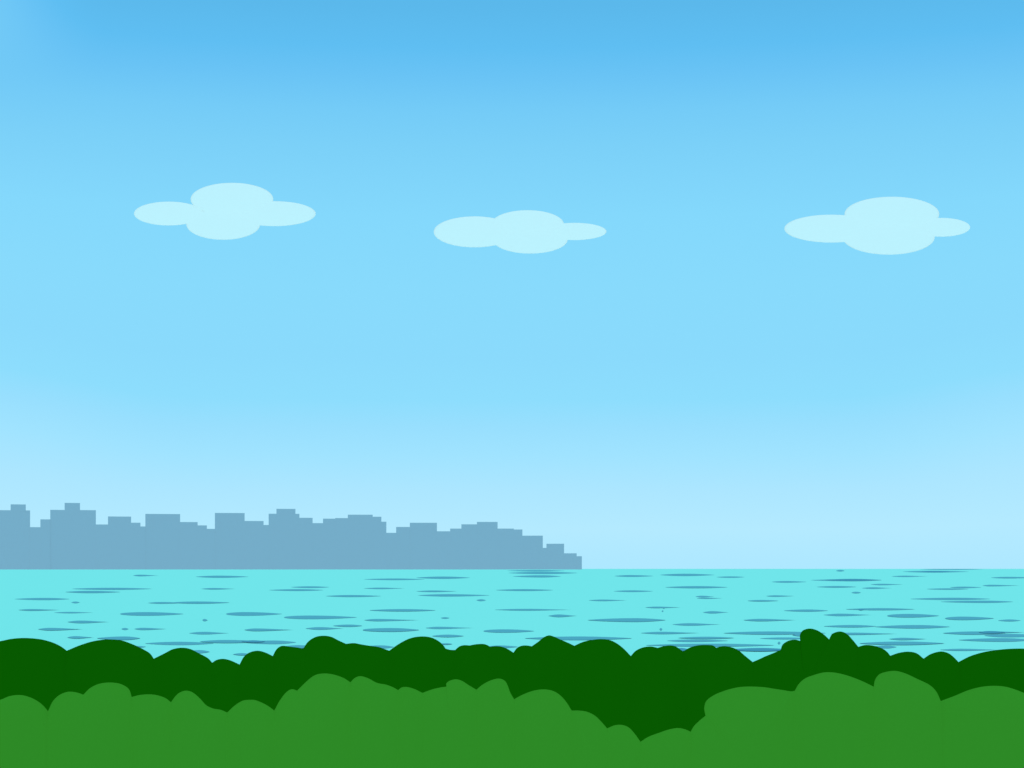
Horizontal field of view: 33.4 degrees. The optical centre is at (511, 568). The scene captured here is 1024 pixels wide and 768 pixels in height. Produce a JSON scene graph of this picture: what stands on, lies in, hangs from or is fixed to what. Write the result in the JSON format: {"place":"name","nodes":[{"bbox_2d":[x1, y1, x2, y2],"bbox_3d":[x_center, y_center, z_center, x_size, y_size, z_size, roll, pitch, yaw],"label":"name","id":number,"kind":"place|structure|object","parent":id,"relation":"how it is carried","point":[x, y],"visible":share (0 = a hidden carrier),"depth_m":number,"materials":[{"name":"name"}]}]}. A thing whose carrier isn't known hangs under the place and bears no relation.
{"place":"outdoors","nodes":[
{"label":"outdoors","id":0,"kind":"place"},
{"bbox_2d":[134,183,315,239],"bbox_3d":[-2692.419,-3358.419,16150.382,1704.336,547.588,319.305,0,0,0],"label":"cloud","id":1,"kind":"structure","parent":0,"point":[224,211],"depth_m":15995.57,"materials":[{"name":"white"}]},
{"bbox_2d":[0,569,1023,663],"bbox_3d":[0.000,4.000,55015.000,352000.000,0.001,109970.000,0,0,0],"label":"water","id":2,"kind":"structure","parent":0,"point":[574,592],"depth_m":180.99,"materials":[{"name":"blue liquid"}]},
{"bbox_2d":[21,569,1023,654],"bbox_3d":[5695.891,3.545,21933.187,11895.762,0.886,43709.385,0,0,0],"label":"wave streaks","id":3,"kind":"object","parent":2,"relation":"on","point":[997,633],"visible":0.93,"depth_m":133.77,"materials":[{"name":"blue liquid"}]},
{"bbox_2d":[0,0,1023,568],"label":"sky","id":4,"kind":"structure","parent":0,"point":[695,382],"materials":[{"name":"blue"}]},
{"bbox_2d":[434,210,605,253],"bbox_3d":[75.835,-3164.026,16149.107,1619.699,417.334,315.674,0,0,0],"label":"cloud","id":5,"kind":"structure","parent":0,"point":[528,231],"depth_m":15995.59,"materials":[{"name":"white"}]},
{"bbox_2d":[784,197,969,254],"bbox_3d":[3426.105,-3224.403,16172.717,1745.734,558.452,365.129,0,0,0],"label":"cloud","id":6,"kind":"structure","parent":0,"point":[890,225],"depth_m":15995.02,"materials":[{"name":"white"}]},
{"bbox_3d":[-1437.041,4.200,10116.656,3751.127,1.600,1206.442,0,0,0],"label":"far shore","id":7,"kind":"structure","parent":0,"visible":0},
{"bbox_2d":[0,504,29,568],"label":"skyscraper","id":8,"kind":"structure","parent":7,"relation":"on","point":[15,537],"depth_m":9602.37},
{"bbox_2d":[30,527,39,568],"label":"building","id":9,"kind":"structure","parent":7,"relation":"on","point":[34,547],"depth_m":9631.06,"materials":[{"name":"blue"}]},
{"bbox_2d":[40,503,95,568],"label":"skyscraper","id":10,"kind":"structure","parent":7,"relation":"on","point":[68,537],"depth_m":9680.09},
{"bbox_2d":[96,524,107,568],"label":"building","id":11,"kind":"structure","parent":7,"relation":"on","point":[101,546],"depth_m":9723.50,"materials":[{"name":"blue"}]},
{"bbox_2d":[108,516,144,568],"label":"building","id":12,"kind":"structure","parent":7,"relation":"on","point":[126,543],"depth_m":9753.08,"materials":[{"name":"blue"}]},
{"bbox_2d":[145,514,214,568],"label":"apartment block","id":13,"kind":"structure","parent":7,"relation":"on","point":[172,541],"depth_m":9812.65,"materials":[{"name":"blue"}]},
{"bbox_2d":[215,513,268,568],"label":"apartment block","id":14,"kind":"structure","parent":7,"relation":"on","point":[241,542],"depth_m":9876.15,"materials":[{"name":"blue"}]},
{"bbox_2d":[269,509,312,568],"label":"skyscraper","id":15,"kind":"structure","parent":7,"relation":"on","point":[290,539],"depth_m":9916.90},
{"bbox_2d":[313,523,322,568],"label":"building","id":16,"kind":"structure","parent":7,"relation":"on","point":[317,545],"depth_m":9936.16,"materials":[{"name":"blue"}]},
{"bbox_2d":[323,515,385,568],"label":"apartment block","id":17,"kind":"structure","parent":7,"relation":"on","point":[354,542],"depth_m":9957.74,"materials":[{"name":"blue"}]},
{"bbox_2d":[386,533,395,568],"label":"building","id":18,"kind":"structure","parent":7,"relation":"on","point":[390,550],"depth_m":9975.11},
{"bbox_2d":[396,523,436,568],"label":"building","id":19,"kind":"structure","parent":7,"relation":"on","point":[416,545],"depth_m":9984.91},
{"bbox_2d":[437,531,449,568],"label":"building","id":20,"kind":"structure","parent":7,"relation":"on","point":[443,549],"depth_m":9991.96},
{"bbox_2d":[450,522,521,568],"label":"apartment block","id":21,"kind":"structure","parent":7,"relation":"on","point":[484,545],"depth_m":9998.95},
{"bbox_2d":[522,536,545,568],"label":"building","id":22,"kind":"structure","parent":7,"relation":"on","point":[533,553],"depth_m":9999.21,"materials":[{"name":"blue"}]},
{"bbox_2d":[546,544,563,568],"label":"building","id":23,"kind":"structure","parent":7,"relation":"on","point":[554,556],"depth_m":9996.83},
{"bbox_2d":[564,553,581,568],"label":"building","id":24,"kind":"structure","parent":7,"relation":"on","point":[572,560],"depth_m":9993.88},
{"bbox_3d":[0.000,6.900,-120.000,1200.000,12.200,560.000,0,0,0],"label":"ground","id":25,"kind":"structure","parent":0,"visible":0},
{"bbox_2d":[0,695,47,767],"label":"bush","id":26,"kind":"object","parent":25,"relation":"on","point":[23,731],"visible":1,"depth_m":19.96,"materials":[{"name":"green plant"}]},
{"bbox_2d":[0,638,66,710],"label":"bush","id":27,"kind":"object","parent":25,"relation":"on","point":[34,668],"visible":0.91,"depth_m":31.96,"materials":[{"name":"green plant"}]},
{"bbox_2d":[47,682,131,767],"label":"bush","id":28,"kind":"object","parent":25,"relation":"on","point":[91,727],"visible":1,"depth_m":19.95,"materials":[{"name":"green plant"}]},
{"bbox_2d":[66,639,153,696],"bbox_3d":[-7.588,2.517,32.876,1.849,2.386,1.956,0,0,0],"label":"bush","id":29,"kind":"object","parent":25,"relation":"on","point":[129,666],"visible":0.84,"depth_m":31.95,"materials":[{"name":"green plant"}]},
{"bbox_2d":[132,694,170,767],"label":"bush","id":30,"kind":"object","parent":25,"relation":"on","point":[151,730],"visible":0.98,"depth_m":19.97,"materials":[{"name":"green plant"}]},
{"bbox_2d":[153,648,212,707],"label":"bush","id":31,"kind":"object","parent":25,"relation":"on","point":[176,671],"visible":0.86,"depth_m":31.95,"materials":[{"name":"green plant"}]},
{"bbox_2d":[171,691,226,767],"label":"bush","id":32,"kind":"object","parent":25,"relation":"on","point":[198,733],"visible":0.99,"depth_m":19.96,"materials":[{"name":"green plant"}]},
{"bbox_2d":[212,659,239,711],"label":"bush","id":33,"kind":"object","parent":25,"relation":"on","point":[225,689],"visible":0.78,"depth_m":31.97,"materials":[{"name":"green plant"}]},
{"bbox_2d":[227,700,273,767],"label":"bush","id":34,"kind":"object","parent":25,"relation":"on","point":[250,733],"visible":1,"depth_m":19.97,"materials":[{"name":"green plant"}]},
{"bbox_2d":[239,651,272,708],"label":"bush","id":35,"kind":"object","parent":25,"relation":"on","point":[256,675],"visible":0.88,"depth_m":31.97,"materials":[{"name":"green plant"}]},
{"bbox_2d":[274,673,350,767],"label":"bush","id":36,"kind":"object","parent":25,"relation":"on","point":[312,722],"visible":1,"depth_m":19.95,"materials":[{"name":"green plant"}]},
{"bbox_2d":[273,636,388,709],"bbox_3d":[-3.403,2.483,32.876,2.304,2.456,1.956,0,0,0],"label":"bush","id":37,"kind":"object","parent":25,"relation":"on","point":[295,668],"visible":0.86,"depth_m":31.95,"materials":[{"name":"green plant"}]},
{"bbox_2d":[350,676,397,767],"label":"bush","id":38,"kind":"object","parent":25,"relation":"on","point":[374,724],"visible":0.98,"depth_m":19.97,"materials":[{"name":"green plant"}]},
{"bbox_2d":[398,687,421,767],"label":"bush","id":39,"kind":"object","parent":25,"relation":"on","point":[409,727],"visible":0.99,"depth_m":19.98,"materials":[{"name":"green plant"}]},
{"bbox_2d":[388,636,454,692],"bbox_3d":[-1.688,2.489,32.876,1.350,2.442,1.956,0,0,0],"label":"bush","id":40,"kind":"object","parent":25,"relation":"on","point":[422,664],"visible":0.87,"depth_m":31.94,"materials":[{"name":"green plant"}]},
{"bbox_2d":[422,679,475,767],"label":"bush","id":41,"kind":"object","parent":25,"relation":"on","point":[449,725],"visible":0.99,"depth_m":19.96,"materials":[{"name":"green plant"}]},
{"bbox_2d":[455,644,512,696],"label":"bush","id":42,"kind":"object","parent":25,"relation":"on","point":[477,666],"visible":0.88,"depth_m":31.95,"materials":[{"name":"green plant"}]},
{"bbox_2d":[476,679,513,767],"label":"bush","id":43,"kind":"object","parent":25,"relation":"on","point":[494,723],"visible":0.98,"depth_m":19.98,"materials":[{"name":"green plant"}]},
{"bbox_2d":[514,689,571,767],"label":"bush","id":44,"kind":"object","parent":25,"relation":"on","point":[542,728],"visible":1,"depth_m":19.96,"materials":[{"name":"green plant"}]},
{"bbox_2d":[513,635,573,710],"bbox_3d":[0.597,2.479,32.878,1.248,2.462,1.951,0,0,0],"label":"bush","id":45,"kind":"object","parent":25,"relation":"on","point":[546,662],"visible":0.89,"depth_m":31.95,"materials":[{"name":"green plant"}]},
{"bbox_2d":[572,710,606,767],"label":"bush","id":46,"kind":"object","parent":25,"relation":"on","point":[589,740],"visible":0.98,"depth_m":19.98,"materials":[{"name":"green plant"}]},
{"bbox_2d":[574,639,630,728],"bbox_3d":[1.702,2.514,32.882,1.174,2.393,1.944,0,0,0],"label":"bush","id":47,"kind":"object","parent":25,"relation":"on","point":[602,680],"visible":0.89,"depth_m":31.94,"materials":[{"name":"green plant"}]},
{"bbox_2d":[607,725,640,767],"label":"bush","id":48,"kind":"object","parent":25,"relation":"on","point":[623,746],"visible":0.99,"depth_m":19.98,"materials":[{"name":"green plant"}]},
{"bbox_2d":[631,645,682,741],"bbox_3d":[2.728,2.574,32.885,1.106,2.274,1.937,0,0,0],"label":"bush","id":49,"kind":"object","parent":25,"relation":"on","point":[656,690],"visible":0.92,"depth_m":31.95,"materials":[{"name":"green plant"}]},
{"bbox_2d":[640,728,690,767],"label":"bush","id":50,"kind":"object","parent":25,"relation":"on","point":[669,748],"visible":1,"depth_m":19.98,"materials":[{"name":"green plant"}]},
{"bbox_2d":[683,645,752,731],"bbox_3d":[3.875,2.569,32.876,1.440,2.284,1.956,0,0,0],"label":"bush","id":51,"kind":"object","parent":25,"relation":"on","point":[709,671],"visible":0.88,"depth_m":31.95,"materials":[{"name":"green plant"}]},
{"bbox_2d":[690,687,794,767],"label":"bush","id":52,"kind":"object","parent":25,"relation":"on","point":[745,727],"visible":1,"depth_m":19.95,"materials":[{"name":"green plant"}]},
{"bbox_2d":[753,629,857,690],"bbox_3d":[5.523,2.415,32.876,2.129,2.590,1.956,0,0,0],"label":"bush","id":53,"kind":"object","parent":25,"relation":"on","point":[790,665],"visible":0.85,"depth_m":31.95,"materials":[{"name":"green plant"}]},
{"bbox_2d":[795,672,873,767],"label":"bush","id":54,"kind":"object","parent":25,"relation":"on","point":[834,720],"visible":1,"depth_m":19.95,"materials":[{"name":"green plant"}]},
{"bbox_2d":[858,645,889,686],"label":"bush","id":55,"kind":"object","parent":25,"relation":"on","point":[873,662],"visible":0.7,"depth_m":31.98,"materials":[{"name":"green plant"}]},
{"bbox_2d":[890,652,923,681],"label":"bush","id":56,"kind":"object","parent":25,"relation":"on","point":[911,664],"visible":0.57,"depth_m":31.98,"materials":[{"name":"green plant"}]},
{"bbox_2d":[874,671,941,767],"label":"bush","id":57,"kind":"object","parent":25,"relation":"on","point":[907,722],"visible":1,"depth_m":19.96,"materials":[{"name":"green plant"}]},
{"bbox_2d":[924,651,959,700],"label":"bush","id":58,"kind":"object","parent":25,"relation":"on","point":[941,674],"visible":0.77,"depth_m":31.97,"materials":[{"name":"green plant"}]},
{"bbox_2d":[941,686,1023,767],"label":"bush","id":59,"kind":"object","parent":25,"relation":"on","point":[982,727],"visible":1,"depth_m":19.95,"materials":[{"name":"green plant"}]},
{"bbox_2d":[959,649,1023,692],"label":"bush","id":60,"kind":"object","parent":25,"relation":"on","point":[1003,667],"visible":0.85,"depth_m":31.96,"materials":[{"name":"green plant"}]}
]}

